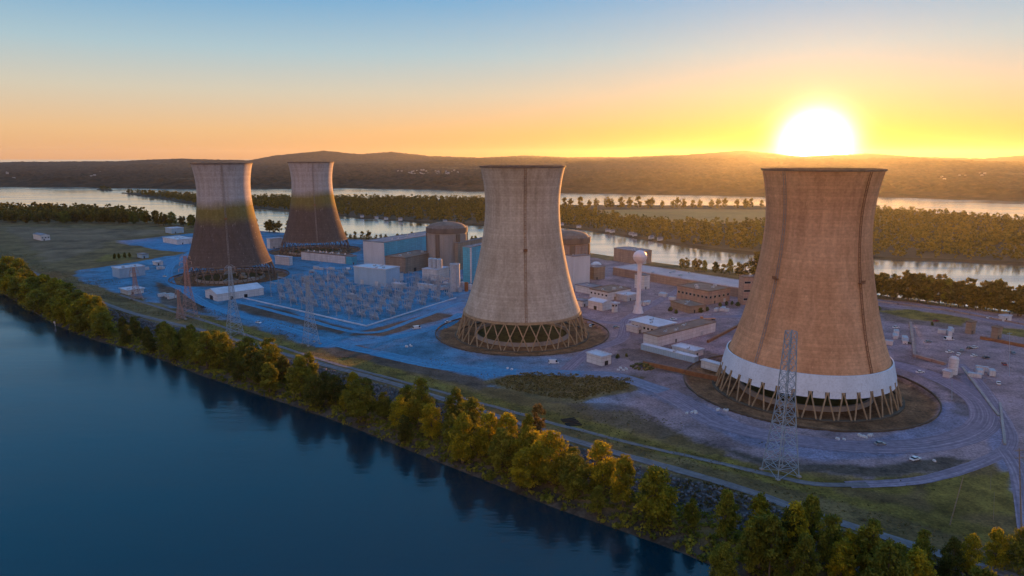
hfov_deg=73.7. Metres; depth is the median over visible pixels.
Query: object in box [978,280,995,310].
tree
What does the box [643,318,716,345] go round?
long warehouse
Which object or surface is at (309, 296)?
pylon
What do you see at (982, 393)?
pipe rack
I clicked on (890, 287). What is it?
tree
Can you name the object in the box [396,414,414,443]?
tree
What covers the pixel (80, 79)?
sky
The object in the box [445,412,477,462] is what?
tree
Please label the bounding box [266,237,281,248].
depot building
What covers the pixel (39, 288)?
tree
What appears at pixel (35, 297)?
tree
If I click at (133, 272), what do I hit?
pylon
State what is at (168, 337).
tree
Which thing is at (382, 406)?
tree
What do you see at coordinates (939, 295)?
tree
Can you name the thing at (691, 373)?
retaining wall
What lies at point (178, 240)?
long shed
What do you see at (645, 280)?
tank house
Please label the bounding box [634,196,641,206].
tree
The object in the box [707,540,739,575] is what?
tree
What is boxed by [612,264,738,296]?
long roof building
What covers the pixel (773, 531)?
tree
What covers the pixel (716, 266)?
tree
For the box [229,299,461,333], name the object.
road
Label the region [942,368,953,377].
tank house
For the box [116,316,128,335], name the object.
tree
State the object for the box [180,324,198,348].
tree
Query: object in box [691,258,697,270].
tree
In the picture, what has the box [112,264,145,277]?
workshop
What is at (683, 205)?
tree
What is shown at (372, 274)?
storage building
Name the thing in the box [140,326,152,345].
tree
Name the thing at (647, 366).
rubble heap
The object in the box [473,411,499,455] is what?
tree
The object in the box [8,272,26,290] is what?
tree
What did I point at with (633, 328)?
shed
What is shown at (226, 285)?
pit kerb
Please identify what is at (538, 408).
tree
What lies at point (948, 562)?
tree
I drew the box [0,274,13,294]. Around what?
tree
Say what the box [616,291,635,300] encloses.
trailer building
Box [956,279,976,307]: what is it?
tree
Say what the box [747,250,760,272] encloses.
tree
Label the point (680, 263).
tree
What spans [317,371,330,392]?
tree
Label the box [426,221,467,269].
reactor building
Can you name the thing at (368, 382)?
tree
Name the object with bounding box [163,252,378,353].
road
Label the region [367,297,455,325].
kerb wall
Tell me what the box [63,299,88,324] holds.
tree
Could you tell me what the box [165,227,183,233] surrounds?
depot building
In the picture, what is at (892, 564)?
tree
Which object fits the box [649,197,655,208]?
tree
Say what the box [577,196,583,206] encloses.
tree
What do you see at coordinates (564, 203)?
tree
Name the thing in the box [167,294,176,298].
container
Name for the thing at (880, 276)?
tree
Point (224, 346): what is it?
tree
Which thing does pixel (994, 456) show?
road
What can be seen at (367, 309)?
switchyard gantry
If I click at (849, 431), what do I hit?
pit kerb
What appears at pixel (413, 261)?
service building
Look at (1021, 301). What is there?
tree
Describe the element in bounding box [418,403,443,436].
tree
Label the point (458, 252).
control building
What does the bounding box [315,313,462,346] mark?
road
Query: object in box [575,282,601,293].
building
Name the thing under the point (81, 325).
tree
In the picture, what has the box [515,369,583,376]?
road
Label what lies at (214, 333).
tree
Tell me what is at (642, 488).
tree
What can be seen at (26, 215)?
tree
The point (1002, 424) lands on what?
pipe rack
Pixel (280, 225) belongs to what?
tree
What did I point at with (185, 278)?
pylon
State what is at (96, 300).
tree
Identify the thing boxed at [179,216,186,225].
tree
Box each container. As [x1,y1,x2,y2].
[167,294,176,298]
[668,296,675,299]
[719,308,728,311]
[885,339,892,344]
[892,333,897,338]
[937,329,945,333]
[946,329,952,335]
[968,371,981,378]
[975,365,988,372]
[976,368,983,374]
[987,368,995,376]
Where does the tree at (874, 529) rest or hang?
on the ground at (76, 251)
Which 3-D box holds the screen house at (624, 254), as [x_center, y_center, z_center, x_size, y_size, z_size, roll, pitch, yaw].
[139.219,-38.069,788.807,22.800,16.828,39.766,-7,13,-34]
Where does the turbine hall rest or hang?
on the ground at (76, 251)
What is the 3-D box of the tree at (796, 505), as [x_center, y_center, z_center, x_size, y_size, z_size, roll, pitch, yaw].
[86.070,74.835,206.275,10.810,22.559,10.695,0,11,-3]
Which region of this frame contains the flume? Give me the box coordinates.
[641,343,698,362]
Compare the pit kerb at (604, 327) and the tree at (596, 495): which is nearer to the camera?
the tree at (596, 495)
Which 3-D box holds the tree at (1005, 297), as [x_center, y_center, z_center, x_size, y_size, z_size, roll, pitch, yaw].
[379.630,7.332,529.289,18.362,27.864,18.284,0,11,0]
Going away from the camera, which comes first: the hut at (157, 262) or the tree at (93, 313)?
the tree at (93, 313)
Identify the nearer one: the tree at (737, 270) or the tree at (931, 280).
the tree at (931, 280)
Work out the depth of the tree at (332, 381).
341.54 m
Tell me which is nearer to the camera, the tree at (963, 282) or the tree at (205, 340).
the tree at (205, 340)
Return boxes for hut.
[137,252,148,257]
[152,260,162,264]
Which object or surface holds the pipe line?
on the ground at (76, 251)
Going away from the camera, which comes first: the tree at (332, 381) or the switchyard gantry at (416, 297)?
the tree at (332, 381)
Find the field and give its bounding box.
[597,209,765,223]
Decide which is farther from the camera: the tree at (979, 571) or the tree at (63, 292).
the tree at (63, 292)
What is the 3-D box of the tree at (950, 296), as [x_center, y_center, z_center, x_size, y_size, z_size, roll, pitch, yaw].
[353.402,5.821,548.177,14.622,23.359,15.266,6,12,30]
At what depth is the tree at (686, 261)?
733.38 m
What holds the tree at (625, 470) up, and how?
on the ground at (76, 251)
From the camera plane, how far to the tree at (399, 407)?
310.13 m
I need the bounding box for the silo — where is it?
[948,356,958,374]
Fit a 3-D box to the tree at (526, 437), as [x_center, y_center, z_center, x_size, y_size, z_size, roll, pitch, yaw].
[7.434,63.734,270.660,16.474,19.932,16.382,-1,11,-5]
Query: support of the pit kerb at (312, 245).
on the ground at (76, 251)
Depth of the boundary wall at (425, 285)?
631.19 m
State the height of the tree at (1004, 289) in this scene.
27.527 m
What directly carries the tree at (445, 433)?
on the ground at (76, 251)
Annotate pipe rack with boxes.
[961,366,999,415]
[999,402,1006,444]
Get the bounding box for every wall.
[242,297,366,325]
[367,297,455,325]
[417,283,433,288]
[643,361,721,381]
[878,301,1023,324]
[909,322,945,364]
[980,336,1023,346]
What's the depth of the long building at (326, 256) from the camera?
790.75 m
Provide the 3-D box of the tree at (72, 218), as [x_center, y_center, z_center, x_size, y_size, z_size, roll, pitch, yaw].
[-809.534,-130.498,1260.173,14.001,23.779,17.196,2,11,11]
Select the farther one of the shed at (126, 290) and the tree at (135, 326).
the shed at (126, 290)
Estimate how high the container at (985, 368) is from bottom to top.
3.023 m
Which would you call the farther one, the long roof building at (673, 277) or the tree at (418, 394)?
the long roof building at (673, 277)
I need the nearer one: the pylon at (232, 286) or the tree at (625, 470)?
the tree at (625, 470)
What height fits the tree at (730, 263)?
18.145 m
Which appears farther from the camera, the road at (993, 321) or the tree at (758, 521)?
the road at (993, 321)
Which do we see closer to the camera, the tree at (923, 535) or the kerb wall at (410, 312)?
the tree at (923, 535)
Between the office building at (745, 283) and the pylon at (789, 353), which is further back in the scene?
the office building at (745, 283)
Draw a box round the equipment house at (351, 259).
[346,255,356,264]
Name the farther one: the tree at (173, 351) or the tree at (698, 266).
the tree at (698, 266)
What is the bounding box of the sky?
[0,0,1023,159]
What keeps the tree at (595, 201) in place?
on the river island
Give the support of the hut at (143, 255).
on the ground at (76, 251)
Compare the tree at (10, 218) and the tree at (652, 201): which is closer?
the tree at (10, 218)
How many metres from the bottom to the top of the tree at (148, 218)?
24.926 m
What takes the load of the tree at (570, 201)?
on the river island
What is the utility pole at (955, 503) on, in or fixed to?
on the ground at (76, 251)
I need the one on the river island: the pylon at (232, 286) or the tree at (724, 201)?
the tree at (724, 201)
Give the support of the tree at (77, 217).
on the ground at (76, 251)
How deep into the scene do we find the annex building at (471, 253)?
655.84 m
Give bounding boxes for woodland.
[0,201,148,221]
[126,189,1023,259]
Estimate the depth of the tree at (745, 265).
691.72 m
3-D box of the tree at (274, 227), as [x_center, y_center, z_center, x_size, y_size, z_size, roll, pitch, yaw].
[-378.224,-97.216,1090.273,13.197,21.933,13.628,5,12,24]
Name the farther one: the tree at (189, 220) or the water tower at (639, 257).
the tree at (189, 220)
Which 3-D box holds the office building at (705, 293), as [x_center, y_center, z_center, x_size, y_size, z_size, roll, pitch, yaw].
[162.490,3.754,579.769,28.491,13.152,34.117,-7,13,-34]
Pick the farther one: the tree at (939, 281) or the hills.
the hills
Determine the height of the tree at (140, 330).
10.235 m
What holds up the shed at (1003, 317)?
on the ground at (76, 251)
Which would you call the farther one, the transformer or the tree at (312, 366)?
the transformer
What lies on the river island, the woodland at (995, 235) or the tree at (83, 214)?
the woodland at (995, 235)
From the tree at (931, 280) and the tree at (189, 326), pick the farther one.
the tree at (931, 280)
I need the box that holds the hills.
[0,150,1023,201]
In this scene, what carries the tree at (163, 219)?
on the ground at (76, 251)
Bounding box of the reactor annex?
[565,253,590,288]
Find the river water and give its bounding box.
[0,160,1023,575]
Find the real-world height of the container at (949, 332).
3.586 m
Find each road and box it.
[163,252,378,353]
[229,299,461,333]
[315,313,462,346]
[371,351,520,374]
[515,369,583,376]
[554,289,676,374]
[580,371,669,392]
[587,315,741,323]
[654,361,1000,453]
[844,364,1018,487]
[878,304,1023,328]
[995,448,1023,538]
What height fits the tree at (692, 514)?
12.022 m
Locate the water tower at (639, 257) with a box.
[633,247,646,313]
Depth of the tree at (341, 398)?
332.38 m
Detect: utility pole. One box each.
[949,478,962,524]
[1015,448,1023,527]
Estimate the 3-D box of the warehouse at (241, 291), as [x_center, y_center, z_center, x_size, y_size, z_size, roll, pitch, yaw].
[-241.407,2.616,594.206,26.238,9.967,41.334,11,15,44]
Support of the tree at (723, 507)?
on the ground at (76, 251)
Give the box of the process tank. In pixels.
[464,282,468,291]
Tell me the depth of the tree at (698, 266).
722.48 m
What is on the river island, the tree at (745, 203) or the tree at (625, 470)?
the tree at (745, 203)
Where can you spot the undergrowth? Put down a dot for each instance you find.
(490, 475)
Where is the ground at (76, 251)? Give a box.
[0,217,1023,575]
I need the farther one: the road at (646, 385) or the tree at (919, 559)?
the road at (646, 385)
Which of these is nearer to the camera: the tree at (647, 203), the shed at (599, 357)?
the shed at (599, 357)
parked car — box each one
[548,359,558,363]
[874,441,886,445]
[909,456,921,461]
[944,336,953,339]
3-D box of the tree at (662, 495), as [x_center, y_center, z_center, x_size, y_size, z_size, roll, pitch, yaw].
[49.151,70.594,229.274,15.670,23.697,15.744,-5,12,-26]
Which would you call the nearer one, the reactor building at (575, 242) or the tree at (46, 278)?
the tree at (46, 278)
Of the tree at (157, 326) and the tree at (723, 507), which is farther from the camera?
the tree at (157, 326)
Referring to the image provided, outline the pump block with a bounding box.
[700,358,723,372]
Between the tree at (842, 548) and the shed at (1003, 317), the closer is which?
the tree at (842, 548)
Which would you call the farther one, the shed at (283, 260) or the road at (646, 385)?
the shed at (283, 260)
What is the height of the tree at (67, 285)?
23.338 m
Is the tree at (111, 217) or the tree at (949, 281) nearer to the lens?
the tree at (949, 281)
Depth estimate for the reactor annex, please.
628.87 m
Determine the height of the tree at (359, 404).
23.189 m
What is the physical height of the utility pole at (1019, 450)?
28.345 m
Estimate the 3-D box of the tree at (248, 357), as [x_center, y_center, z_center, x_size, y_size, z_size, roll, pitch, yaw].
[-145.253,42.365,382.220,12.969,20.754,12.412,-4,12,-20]
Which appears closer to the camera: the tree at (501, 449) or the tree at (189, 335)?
the tree at (501, 449)
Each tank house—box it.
[634,273,650,289]
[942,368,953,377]
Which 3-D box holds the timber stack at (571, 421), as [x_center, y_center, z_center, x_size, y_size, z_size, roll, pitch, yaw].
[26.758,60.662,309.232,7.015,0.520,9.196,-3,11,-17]
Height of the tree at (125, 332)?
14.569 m
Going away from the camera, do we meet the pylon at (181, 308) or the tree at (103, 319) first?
the tree at (103, 319)
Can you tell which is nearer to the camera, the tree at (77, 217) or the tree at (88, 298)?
the tree at (88, 298)
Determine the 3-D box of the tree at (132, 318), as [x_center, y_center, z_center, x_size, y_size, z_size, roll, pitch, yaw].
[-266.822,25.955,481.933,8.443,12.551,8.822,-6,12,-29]
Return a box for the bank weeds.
[37,275,964,575]
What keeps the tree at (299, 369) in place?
on the ground at (76, 251)
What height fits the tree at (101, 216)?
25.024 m
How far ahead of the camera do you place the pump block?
389.53 m
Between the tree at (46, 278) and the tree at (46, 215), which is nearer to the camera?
the tree at (46, 278)
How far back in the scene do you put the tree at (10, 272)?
631.38 m
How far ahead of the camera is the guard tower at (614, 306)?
531.35 m
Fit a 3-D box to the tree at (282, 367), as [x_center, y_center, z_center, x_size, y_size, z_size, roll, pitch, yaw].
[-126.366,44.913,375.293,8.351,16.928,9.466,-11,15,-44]
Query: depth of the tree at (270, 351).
381.71 m
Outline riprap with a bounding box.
[108,309,966,575]
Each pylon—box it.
[129,265,143,299]
[174,288,186,319]
[178,254,199,318]
[224,264,245,336]
[301,275,321,346]
[759,330,801,480]
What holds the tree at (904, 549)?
on the ground at (76, 251)
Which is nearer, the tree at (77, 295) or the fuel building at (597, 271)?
the tree at (77, 295)
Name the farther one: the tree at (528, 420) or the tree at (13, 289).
the tree at (13, 289)
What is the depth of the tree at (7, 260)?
685.35 m
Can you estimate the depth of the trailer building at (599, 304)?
540.65 m
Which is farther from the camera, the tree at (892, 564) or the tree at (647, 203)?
the tree at (647, 203)
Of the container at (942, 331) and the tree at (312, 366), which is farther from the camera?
the container at (942, 331)
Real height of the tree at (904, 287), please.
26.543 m
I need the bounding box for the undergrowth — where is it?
[2,290,861,575]
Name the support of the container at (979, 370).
on the ground at (76, 251)
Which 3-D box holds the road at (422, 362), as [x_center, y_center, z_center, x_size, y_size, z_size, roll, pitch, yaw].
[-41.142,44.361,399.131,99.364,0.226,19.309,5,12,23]
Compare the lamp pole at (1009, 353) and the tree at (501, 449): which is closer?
the tree at (501, 449)
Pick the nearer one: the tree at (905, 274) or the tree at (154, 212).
the tree at (905, 274)
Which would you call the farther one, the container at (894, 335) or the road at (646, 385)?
the container at (894, 335)
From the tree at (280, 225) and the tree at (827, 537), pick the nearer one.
the tree at (827, 537)
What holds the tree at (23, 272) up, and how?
on the ground at (76, 251)
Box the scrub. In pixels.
[492,371,633,400]
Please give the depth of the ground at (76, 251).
367.97 m
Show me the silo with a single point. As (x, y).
(953, 363)
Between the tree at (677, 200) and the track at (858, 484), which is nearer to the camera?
the track at (858, 484)
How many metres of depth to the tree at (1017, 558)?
191.87 m
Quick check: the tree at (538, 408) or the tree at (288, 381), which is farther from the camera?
the tree at (288, 381)
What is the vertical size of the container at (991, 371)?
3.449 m
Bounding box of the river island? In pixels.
[125,193,1023,264]
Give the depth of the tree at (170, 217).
1209.78 m
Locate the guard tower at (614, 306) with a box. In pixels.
[610,301,619,312]
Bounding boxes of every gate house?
[965,320,977,333]
[990,325,1003,338]
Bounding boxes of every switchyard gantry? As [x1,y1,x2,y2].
[336,302,349,315]
[348,305,362,319]
[361,307,374,320]
[371,291,381,305]
[398,291,409,304]
[411,294,422,304]
[413,287,423,298]
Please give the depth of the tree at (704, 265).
715.11 m
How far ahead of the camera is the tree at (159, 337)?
441.23 m
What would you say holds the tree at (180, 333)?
on the ground at (76, 251)
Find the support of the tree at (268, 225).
on the ground at (76, 251)
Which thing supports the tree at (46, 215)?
on the ground at (76, 251)
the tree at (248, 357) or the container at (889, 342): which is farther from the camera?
the container at (889, 342)
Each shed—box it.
[118,286,144,294]
[162,236,191,244]
[274,255,292,265]
[391,282,406,288]
[586,349,611,365]
[626,323,641,332]
[671,343,703,355]
[998,314,1012,320]
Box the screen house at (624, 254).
[614,246,651,263]
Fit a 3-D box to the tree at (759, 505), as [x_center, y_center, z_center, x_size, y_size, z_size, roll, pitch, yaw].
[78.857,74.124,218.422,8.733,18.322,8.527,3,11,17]
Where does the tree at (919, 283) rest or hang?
on the ground at (76, 251)
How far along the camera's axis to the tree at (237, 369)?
381.27 m
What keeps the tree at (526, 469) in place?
on the ground at (76, 251)
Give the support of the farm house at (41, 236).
on the ground at (76, 251)
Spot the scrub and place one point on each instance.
(566, 383)
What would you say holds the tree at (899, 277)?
on the ground at (76, 251)
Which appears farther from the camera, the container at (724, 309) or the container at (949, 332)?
the container at (724, 309)
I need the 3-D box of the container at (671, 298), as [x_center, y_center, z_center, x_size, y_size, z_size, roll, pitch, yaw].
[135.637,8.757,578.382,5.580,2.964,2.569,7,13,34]
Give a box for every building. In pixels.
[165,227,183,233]
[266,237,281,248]
[301,250,352,263]
[353,263,399,286]
[385,250,428,273]
[422,258,449,280]
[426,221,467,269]
[454,237,482,269]
[462,242,481,282]
[561,230,590,254]
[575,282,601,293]
[576,297,587,306]
[588,297,611,310]
[589,284,630,299]
[590,264,605,279]
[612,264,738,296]
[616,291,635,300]
[629,316,676,332]
[670,299,706,313]
[677,282,730,304]
[738,274,754,304]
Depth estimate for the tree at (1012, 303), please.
521.83 m
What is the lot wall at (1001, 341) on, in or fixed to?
on the ground at (76, 251)
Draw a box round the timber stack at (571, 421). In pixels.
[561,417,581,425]
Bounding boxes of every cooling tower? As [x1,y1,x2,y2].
[180,163,278,285]
[278,162,351,255]
[455,165,589,352]
[712,167,904,422]
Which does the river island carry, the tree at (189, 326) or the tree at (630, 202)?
the tree at (630, 202)
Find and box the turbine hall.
[363,231,426,264]
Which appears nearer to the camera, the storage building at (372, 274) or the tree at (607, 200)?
the storage building at (372, 274)
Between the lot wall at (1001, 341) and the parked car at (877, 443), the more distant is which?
the lot wall at (1001, 341)
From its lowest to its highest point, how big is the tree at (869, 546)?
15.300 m
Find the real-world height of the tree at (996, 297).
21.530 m
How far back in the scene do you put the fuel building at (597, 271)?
675.38 m
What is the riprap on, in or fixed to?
on the ground at (76, 251)
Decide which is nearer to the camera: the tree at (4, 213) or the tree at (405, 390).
the tree at (405, 390)
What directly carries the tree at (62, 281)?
on the ground at (76, 251)
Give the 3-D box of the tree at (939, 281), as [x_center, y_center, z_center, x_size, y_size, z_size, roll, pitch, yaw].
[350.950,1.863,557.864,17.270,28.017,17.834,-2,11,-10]
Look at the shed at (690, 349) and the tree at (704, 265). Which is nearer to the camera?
the shed at (690, 349)
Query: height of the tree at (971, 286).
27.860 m
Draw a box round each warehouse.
[205,282,263,301]
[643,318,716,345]
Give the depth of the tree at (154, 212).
1235.60 m
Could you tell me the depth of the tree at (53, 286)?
565.27 m
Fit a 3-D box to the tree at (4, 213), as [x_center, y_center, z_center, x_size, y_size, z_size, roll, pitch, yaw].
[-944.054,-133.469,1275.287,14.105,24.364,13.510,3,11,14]
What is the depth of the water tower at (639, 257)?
524.27 m
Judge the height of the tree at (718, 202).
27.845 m
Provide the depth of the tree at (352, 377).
343.01 m
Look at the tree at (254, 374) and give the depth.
370.41 m
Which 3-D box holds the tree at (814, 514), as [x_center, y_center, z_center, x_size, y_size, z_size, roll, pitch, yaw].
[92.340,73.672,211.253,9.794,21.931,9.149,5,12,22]
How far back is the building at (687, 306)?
535.68 m
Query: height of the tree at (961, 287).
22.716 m
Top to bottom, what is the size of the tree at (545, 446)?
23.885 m
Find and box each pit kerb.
[168,267,288,286]
[269,245,360,256]
[435,317,608,356]
[683,355,941,432]
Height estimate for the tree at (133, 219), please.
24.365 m
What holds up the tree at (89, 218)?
on the ground at (76, 251)
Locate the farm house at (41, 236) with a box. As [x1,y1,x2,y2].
[33,233,49,240]
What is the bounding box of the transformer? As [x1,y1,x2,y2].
[348,292,356,298]
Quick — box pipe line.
[707,324,737,342]
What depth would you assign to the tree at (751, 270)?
683.12 m
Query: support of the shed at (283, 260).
on the ground at (76, 251)
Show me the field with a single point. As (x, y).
(739, 215)
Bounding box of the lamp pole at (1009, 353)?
[1007,332,1009,375]
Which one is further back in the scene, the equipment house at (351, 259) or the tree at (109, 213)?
the tree at (109, 213)
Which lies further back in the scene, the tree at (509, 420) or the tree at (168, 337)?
the tree at (168, 337)
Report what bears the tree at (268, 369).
on the ground at (76, 251)
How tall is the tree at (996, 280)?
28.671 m
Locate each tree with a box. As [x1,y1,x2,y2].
[0,255,19,267]
[0,262,8,276]
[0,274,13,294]
[2,210,7,220]
[4,269,15,284]
[5,211,17,221]
[6,276,24,298]
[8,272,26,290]
[9,258,31,271]
[14,282,33,304]
[16,269,27,277]
[16,276,44,298]
[19,288,49,310]
[21,213,29,222]
[26,271,35,281]
[33,214,41,221]
[37,274,50,288]
[37,287,51,302]
[42,211,50,222]
[42,279,62,302]
[44,277,65,293]
[49,287,74,318]
[49,296,71,323]
[57,282,75,295]
[60,211,70,223]
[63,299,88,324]
[67,291,84,303]
[70,211,76,222]
[70,314,88,330]
[71,210,79,222]
[75,293,103,314]
[80,210,87,221]
[80,305,95,326]
[87,213,94,221]
[87,295,108,309]
[87,306,115,328]
[91,312,116,336]
[97,211,107,222]
[106,210,113,221]
[108,212,116,222]
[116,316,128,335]
[119,324,132,342]
[121,211,129,222]
[128,212,137,223]
[128,316,140,330]
[130,319,140,336]
[138,327,142,340]
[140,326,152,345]
[141,334,157,351]
[142,211,151,222]
[151,210,159,223]
[153,323,160,335]
[154,213,160,223]
[156,321,169,341]
[156,325,180,347]
[158,212,167,225]
[161,327,179,350]
[165,341,181,360]
[166,211,177,224]
[176,326,185,345]
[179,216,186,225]
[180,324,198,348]
[181,328,195,354]
[186,214,193,225]
[187,336,210,361]
[194,331,217,368]
[209,330,221,353]
[212,331,235,367]
[232,340,243,363]
[232,362,243,380]
[233,336,259,366]
[240,346,258,377]
[246,352,268,384]
[254,337,288,367]
[259,362,278,393]
[263,219,272,230]
[270,221,278,231]
[276,220,282,231]
[276,355,289,380]
[284,354,312,396]
[285,366,294,384]
[302,374,327,408]
[303,351,318,384]
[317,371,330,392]
[322,374,346,402]
[339,389,349,411]
[343,378,376,421]
[345,371,358,391]
[361,377,375,398]
[366,230,371,238]
[374,391,391,418]
[389,394,412,427]
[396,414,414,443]
[399,384,413,410]
[406,376,435,423]
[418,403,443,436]
[441,386,467,426]
[441,413,459,444]
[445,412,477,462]
[461,396,485,446]
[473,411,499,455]
[487,426,516,473]
[493,411,519,455]
[507,447,537,488]
[512,424,547,465]
[519,413,535,445]
[527,429,569,484]
[531,403,545,434]
[556,452,592,499]
[562,197,566,206]
[563,446,582,474]
[567,198,573,205]
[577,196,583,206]
[585,440,618,492]
[589,485,605,515]
[593,198,599,206]
[604,196,611,206]
[609,454,636,506]
[616,197,624,208]
[626,197,632,207]
[633,464,679,530]
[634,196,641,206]
[638,473,664,494]
[644,199,650,207]
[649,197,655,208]
[675,197,680,207]
[679,258,684,268]
[680,198,686,207]
[681,257,689,268]
[682,498,701,527]
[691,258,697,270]
[694,259,701,269]
[697,199,702,206]
[702,260,707,271]
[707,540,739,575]
[708,199,714,207]
[712,262,719,272]
[712,489,743,540]
[715,198,721,207]
[720,264,727,273]
[722,198,727,206]
[727,259,733,274]
[733,199,739,208]
[734,262,742,275]
[735,519,761,572]
[740,262,749,274]
[743,198,749,207]
[744,492,771,525]
[744,512,774,568]
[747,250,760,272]
[748,264,754,273]
[756,513,787,575]
[780,506,803,563]
[781,500,815,565]
[787,532,823,575]
[802,494,826,544]
[812,513,845,565]
[825,537,856,575]
[839,528,861,575]
[851,517,887,574]
[853,537,875,572]
[854,537,914,575]
[875,272,887,296]
[875,273,889,295]
[878,274,896,297]
[883,273,904,299]
[893,275,902,298]
[894,542,907,559]
[897,270,913,299]
[898,273,915,300]
[899,546,938,575]
[905,272,933,302]
[910,528,937,566]
[912,273,926,301]
[917,275,937,302]
[920,276,937,302]
[930,273,947,303]
[932,285,944,304]
[936,536,965,575]
[941,278,955,305]
[941,281,960,306]
[951,281,966,307]
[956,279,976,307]
[958,277,978,308]
[960,532,984,575]
[962,566,997,575]
[968,286,983,309]
[975,280,999,310]
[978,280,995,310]
[982,526,1010,570]
[986,278,1010,310]
[986,287,1000,311]
[987,279,1013,312]
[992,280,1010,312]
[1003,290,1017,313]
[1004,524,1023,575]
[1007,285,1023,315]
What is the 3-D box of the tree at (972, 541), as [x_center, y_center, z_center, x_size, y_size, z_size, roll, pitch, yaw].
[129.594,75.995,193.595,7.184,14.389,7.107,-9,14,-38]
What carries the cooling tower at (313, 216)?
on the ground at (76, 251)
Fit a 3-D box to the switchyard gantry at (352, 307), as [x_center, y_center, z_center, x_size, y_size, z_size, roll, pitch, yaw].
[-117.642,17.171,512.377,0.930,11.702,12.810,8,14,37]
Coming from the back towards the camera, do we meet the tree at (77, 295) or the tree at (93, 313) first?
the tree at (77, 295)
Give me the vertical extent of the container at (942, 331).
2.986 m
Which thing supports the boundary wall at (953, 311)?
on the ground at (76, 251)
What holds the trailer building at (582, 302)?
on the ground at (76, 251)
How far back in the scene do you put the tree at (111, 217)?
1242.22 m
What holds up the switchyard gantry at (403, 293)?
on the ground at (76, 251)
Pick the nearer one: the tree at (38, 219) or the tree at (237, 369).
the tree at (237, 369)
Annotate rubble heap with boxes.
[630,362,654,370]
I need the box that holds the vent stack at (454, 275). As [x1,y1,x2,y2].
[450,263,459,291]
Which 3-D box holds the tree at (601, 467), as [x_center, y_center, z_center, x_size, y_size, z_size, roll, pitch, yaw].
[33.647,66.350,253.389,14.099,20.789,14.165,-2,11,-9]
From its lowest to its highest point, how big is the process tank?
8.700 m
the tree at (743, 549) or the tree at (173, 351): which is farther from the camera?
the tree at (173, 351)
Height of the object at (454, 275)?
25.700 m
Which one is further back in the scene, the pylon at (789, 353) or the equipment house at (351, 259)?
the equipment house at (351, 259)
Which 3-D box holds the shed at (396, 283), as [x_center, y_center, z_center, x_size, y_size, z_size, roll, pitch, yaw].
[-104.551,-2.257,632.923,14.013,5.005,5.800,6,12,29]
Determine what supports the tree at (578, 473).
on the ground at (76, 251)
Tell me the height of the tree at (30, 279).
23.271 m
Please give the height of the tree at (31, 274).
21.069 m
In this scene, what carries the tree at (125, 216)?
on the ground at (76, 251)
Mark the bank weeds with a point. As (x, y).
(675, 485)
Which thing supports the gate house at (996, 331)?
on the ground at (76, 251)
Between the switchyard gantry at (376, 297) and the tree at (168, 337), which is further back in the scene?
the switchyard gantry at (376, 297)
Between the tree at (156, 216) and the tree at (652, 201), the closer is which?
the tree at (156, 216)
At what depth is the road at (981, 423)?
301.70 m
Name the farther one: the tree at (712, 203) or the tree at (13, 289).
the tree at (712, 203)
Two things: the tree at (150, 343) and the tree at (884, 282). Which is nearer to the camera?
the tree at (150, 343)
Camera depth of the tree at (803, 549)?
194.19 m
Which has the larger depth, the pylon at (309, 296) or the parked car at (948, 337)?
the parked car at (948, 337)
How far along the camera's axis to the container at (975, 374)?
374.37 m
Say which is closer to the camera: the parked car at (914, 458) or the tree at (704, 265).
the parked car at (914, 458)
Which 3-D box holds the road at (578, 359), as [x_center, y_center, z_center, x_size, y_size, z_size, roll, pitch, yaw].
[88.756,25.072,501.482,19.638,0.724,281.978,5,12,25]
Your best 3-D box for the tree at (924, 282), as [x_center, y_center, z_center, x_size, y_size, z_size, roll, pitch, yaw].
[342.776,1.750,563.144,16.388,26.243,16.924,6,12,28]
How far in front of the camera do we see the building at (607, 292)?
585.31 m
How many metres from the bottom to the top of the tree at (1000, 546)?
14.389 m
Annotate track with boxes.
[21,266,1022,575]
[120,294,869,486]
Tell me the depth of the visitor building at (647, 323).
469.39 m
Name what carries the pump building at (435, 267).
on the ground at (76, 251)
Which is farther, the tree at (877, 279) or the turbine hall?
the turbine hall
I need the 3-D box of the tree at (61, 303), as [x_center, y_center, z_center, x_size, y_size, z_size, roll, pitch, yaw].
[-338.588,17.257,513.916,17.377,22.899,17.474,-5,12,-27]
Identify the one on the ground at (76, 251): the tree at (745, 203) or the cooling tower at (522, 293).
the cooling tower at (522, 293)
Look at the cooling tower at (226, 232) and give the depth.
659.85 m
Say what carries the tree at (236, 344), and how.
on the ground at (76, 251)
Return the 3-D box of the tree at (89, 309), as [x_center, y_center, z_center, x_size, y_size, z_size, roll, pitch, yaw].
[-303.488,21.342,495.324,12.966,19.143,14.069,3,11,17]
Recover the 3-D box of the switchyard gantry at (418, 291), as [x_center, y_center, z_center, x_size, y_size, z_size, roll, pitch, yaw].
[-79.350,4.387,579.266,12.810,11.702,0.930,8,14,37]
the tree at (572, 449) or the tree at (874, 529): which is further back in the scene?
the tree at (572, 449)
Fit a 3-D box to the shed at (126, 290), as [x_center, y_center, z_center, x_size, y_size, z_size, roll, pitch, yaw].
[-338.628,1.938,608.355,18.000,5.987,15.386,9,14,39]
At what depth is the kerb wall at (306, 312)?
530.54 m

